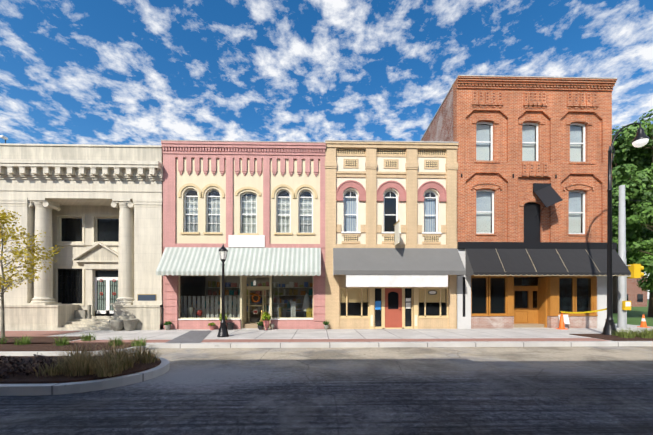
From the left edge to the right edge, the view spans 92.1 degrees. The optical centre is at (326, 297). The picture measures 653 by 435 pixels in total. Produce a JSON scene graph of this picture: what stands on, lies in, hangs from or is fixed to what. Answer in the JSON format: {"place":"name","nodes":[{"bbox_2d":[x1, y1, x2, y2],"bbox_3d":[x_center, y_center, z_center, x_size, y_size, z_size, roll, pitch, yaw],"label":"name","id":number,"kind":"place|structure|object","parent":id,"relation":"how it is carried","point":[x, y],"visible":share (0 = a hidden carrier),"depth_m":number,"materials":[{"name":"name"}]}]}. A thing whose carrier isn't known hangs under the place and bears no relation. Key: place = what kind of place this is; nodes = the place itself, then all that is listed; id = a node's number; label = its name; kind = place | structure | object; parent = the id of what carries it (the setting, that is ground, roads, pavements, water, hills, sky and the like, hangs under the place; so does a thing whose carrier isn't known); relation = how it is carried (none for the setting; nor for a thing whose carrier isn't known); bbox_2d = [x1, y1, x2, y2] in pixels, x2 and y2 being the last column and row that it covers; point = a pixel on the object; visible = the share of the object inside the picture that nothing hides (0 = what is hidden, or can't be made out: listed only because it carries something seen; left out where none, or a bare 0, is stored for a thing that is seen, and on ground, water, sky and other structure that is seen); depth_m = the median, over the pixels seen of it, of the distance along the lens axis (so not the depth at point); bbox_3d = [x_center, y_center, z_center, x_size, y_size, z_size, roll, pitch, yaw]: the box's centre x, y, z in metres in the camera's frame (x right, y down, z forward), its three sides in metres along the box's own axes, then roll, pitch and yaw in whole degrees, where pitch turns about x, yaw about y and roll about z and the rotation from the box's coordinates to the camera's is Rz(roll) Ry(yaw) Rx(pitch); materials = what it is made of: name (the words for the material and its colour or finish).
{"place":"outdoors","nodes":[
{"label":"outdoors","id":0,"kind":"place"},
{"bbox_2d":[161,140,325,329],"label":"pink shop building","id":1,"kind":"structure","parent":0,"point":[248,194],"depth_m":16.70,"materials":[{"name":"pink paint"}]},
{"bbox_2d":[156,247,320,275],"bbox_3d":[-4.370,-1.881,16.122,8.147,1.556,0.990,0,0,-2],"label":"awning","id":2,"kind":"object","parent":1,"relation":"attached to","point":[192,261],"visible":0.96,"depth_m":16.01,"materials":[{"name":"white fabric"}]},
{"bbox_2d":[269,282,279,316],"bbox_3d":[-2.898,0.132,17.641,0.558,2.035,1.131,0,0,-2],"label":"display","id":3,"kind":"object","parent":1,"relation":"on","point":[278,300],"visible":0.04,"depth_m":17.38,"materials":[{"name":"silver metal"}]},
{"bbox_2d":[181,275,312,317],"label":"storefront window","id":4,"kind":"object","parent":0,"point":[232,292],"visible":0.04,"depth_m":21.55,"materials":[{"name":"clear glass"}]},
{"bbox_2d":[0,299,652,434],"bbox_3d":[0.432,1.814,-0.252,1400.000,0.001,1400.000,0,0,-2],"label":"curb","id":5,"kind":"structure","parent":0,"point":[596,390],"depth_m":5.79,"materials":[{"name":"concrete"}]},
{"bbox_2d":[0,356,169,395],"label":"planting island","id":6,"kind":"structure","parent":5,"relation":"on","point":[32,384],"depth_m":6.28,"materials":[{"name":"concrete"},{"name":"soil"},{"name":"mulch"}]},
{"bbox_2d":[0,354,59,378],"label":"shrub","id":7,"kind":"object","parent":6,"relation":"on","point":[22,362],"visible":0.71,"depth_m":6.50,"materials":[{"name":"plant"}]},
{"bbox_2d":[0,323,652,355],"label":"sidewalk and kerbs","id":8,"kind":"structure","parent":5,"relation":"on","point":[41,341],"depth_m":12.82,"materials":[{"name":"concrete"},{"name":"brick"}]},
{"bbox_2d":[0,206,62,337],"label":"young yellow tree","id":9,"kind":"object","parent":8,"relation":"on","point":[4,220],"depth_m":12.89,"materials":[{"name":"yellow plant"}]},
{"bbox_2d":[0,135,162,329],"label":"bank building","id":10,"kind":"structure","parent":8,"relation":"on","point":[95,212],"depth_m":16.48,"materials":[{"name":"stone"}]},
{"bbox_2d":[74,305,137,330],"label":"planters","id":11,"kind":"object","parent":8,"relation":"on","point":[125,324],"visible":0.98,"depth_m":15.92,"materials":[{"name":"grey stone"}]},
{"bbox_2d":[217,244,228,336],"bbox_3d":[-4.442,-0.346,13.524,0.500,4.020,0.500,0,0,-2],"label":"street lamp post","id":12,"kind":"object","parent":8,"relation":"on","point":[223,330],"visible":1,"depth_m":13.46,"materials":[{"name":"black metal"}]},
{"bbox_2d":[165,311,328,329],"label":"flower pots","id":13,"kind":"object","parent":8,"relation":"on","point":[230,326],"visible":0.81,"depth_m":16.31,"materials":[{"name":"ceramic"}]},
{"bbox_2d":[164,312,328,325],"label":"potted plants","id":14,"kind":"object","parent":13,"relation":"in","point":[266,316],"visible":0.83,"depth_m":16.25,"materials":[{"name":"green plant"}]},
{"bbox_2d":[0,326,652,376],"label":"plants","id":15,"kind":"object","parent":8,"relation":"on","point":[112,362],"visible":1,"depth_m":7.11,"materials":[{"name":"green plant"}]},
{"bbox_2d":[325,140,458,328],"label":"tan shop building","id":16,"kind":"structure","parent":8,"relation":"on","point":[375,191],"depth_m":16.92,"materials":[{"name":"beige paint"}]},
{"bbox_2d":[394,220,399,245],"bbox_3d":[3.642,-3.334,16.367,0.052,1.190,1.155,0,0,-2],"label":"hanging sign","id":17,"kind":"object","parent":16,"relation":"attached to","point":[396,225],"visible":0.92,"depth_m":16.20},
{"bbox_2d":[333,248,465,286],"bbox_3d":[3.701,-1.607,16.336,6.676,2.105,0.990,0,0,-2],"label":"awning","id":18,"kind":"object","parent":16,"relation":"attached to","point":[396,267],"visible":1,"depth_m":16.01,"materials":[{"name":"grey fabric"}]},
{"bbox_2d":[420,75,617,328],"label":"red brick building","id":19,"kind":"structure","parent":8,"relation":"on","point":[532,160],"depth_m":17.11,"materials":[{"name":"red brick"}]},
{"bbox_2d":[465,249,630,275],"bbox_3d":[11.531,-1.872,16.481,8.191,1.524,0.874,0,0,-2],"label":"awning","id":20,"kind":"object","parent":19,"relation":"attached to","point":[538,262],"visible":0.96,"depth_m":16.40,"materials":[{"name":"black fabric"}]},
{"bbox_2d":[556,313,565,328],"bbox_3d":[12.555,1.189,16.775,0.380,0.950,0.380,0,0,-2],"label":"traffic cone","id":21,"kind":"object","parent":8,"relation":"on","point":[561,325],"visible":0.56,"depth_m":16.71,"materials":[{"name":"orange plastic"}]},
{"bbox_2d":[558,315,569,328],"bbox_3d":[12.837,1.290,17.007,0.525,0.751,0.150,0,0,-2],"label":"sign","id":22,"kind":"object","parent":8,"relation":"on","point":[566,319],"visible":0.54,"depth_m":16.99,"materials":[{"name":"white paint"}]},
{"bbox_2d":[601,123,649,334],"bbox_3d":[13.285,-3.071,13.993,1.965,9.470,0.570,0,0,-2],"label":"street lamp","id":23,"kind":"object","parent":8,"relation":"on","point":[641,138],"visible":0.96,"depth_m":13.92,"materials":[{"name":"black"}]},
{"bbox_2d":[560,308,606,313],"bbox_3d":[12.526,0.609,15.373,0.001,0.368,2.800,0,0,-2],"label":"caution tape","id":24,"kind":"object","parent":23,"relation":"attached to","point":[584,312],"visible":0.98,"depth_m":15.11,"materials":[{"name":"yellow plastic"}]},
{"bbox_2d":[612,185,649,327],"bbox_3d":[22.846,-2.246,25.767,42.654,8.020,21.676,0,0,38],"label":"traffic signal pole","id":25,"kind":"object","parent":8,"relation":"on","point":[624,305],"visible":0.81,"depth_m":17.35,"materials":[{"name":"grey metal"}]},
{"bbox_2d":[637,315,649,327],"bbox_3d":[17.957,1.304,17.818,0.380,0.720,0.380,0,0,-2],"label":"traffic cone","id":26,"kind":"object","parent":8,"relation":"on","point":[643,324],"visible":0.98,"depth_m":17.76,"materials":[{"name":"orange plastic"}]},
{"bbox_2d":[0,0,652,298],"label":"sky","id":27,"kind":"structure","parent":0,"point":[94,72],"materials":[{"name":"blue"}]},
{"bbox_2d":[613,300,652,326],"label":"lawn ground","id":28,"kind":"structure","parent":0,"point":[634,315],"depth_m":30.13,"materials":[{"name":"green plant"}]},
{"bbox_2d":[612,161,647,312],"bbox_3d":[33.001,-8.003,35.735,8.936,19.638,8.139,0,0,-41],"label":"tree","id":29,"kind":"object","parent":28,"relation":"on","point":[615,295],"visible":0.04,"depth_m":36.38,"materials":[{"name":"brown plant"}]},
{"bbox_2d":[612,126,652,230],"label":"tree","id":30,"kind":"object","parent":29,"relation":"on","point":[642,161],"depth_m":33.72,"materials":[{"name":"green plant"}]},
{"bbox_2d":[617,131,652,316],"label":"pine tree","id":31,"kind":"object","parent":28,"relation":"on","point":[650,309],"visible":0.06,"depth_m":29.52,"materials":[{"name":"green plant"}]},
{"bbox_2d":[612,109,652,257],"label":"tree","id":32,"kind":"object","parent":31,"relation":"attached to","point":[639,186],"visible":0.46,"depth_m":29.32,"materials":[{"name":"green plant"}]},
{"bbox_2d":[627,274,648,306],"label":"brick building","id":33,"kind":"structure","parent":28,"relation":"on","point":[636,296],"depth_m":63.41,"materials":[{"name":"red brick"}]},
{"bbox_3d":[28.659,-3.300,26.767,6.592,10.234,5.675,0,0,-2],"label":"broadleaf tree wood","id":34,"kind":"object","parent":28,"relation":"on","visible":0},
{"bbox_2d":[612,192,652,292],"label":"tree","id":35,"kind":"object","parent":34,"relation":"attached to","point":[643,216],"visible":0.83,"depth_m":27.06,"materials":[{"name":"green plant"}]},
{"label":"broadleaf tree wood","id":36,"kind":"object","parent":28,"relation":"on","visible":0},
{"bbox_2d":[626,239,647,277],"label":"tree","id":37,"kind":"object","parent":36,"relation":"on","point":[631,260],"visible":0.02,"depth_m":50.53,"materials":[{"name":"green plant"}]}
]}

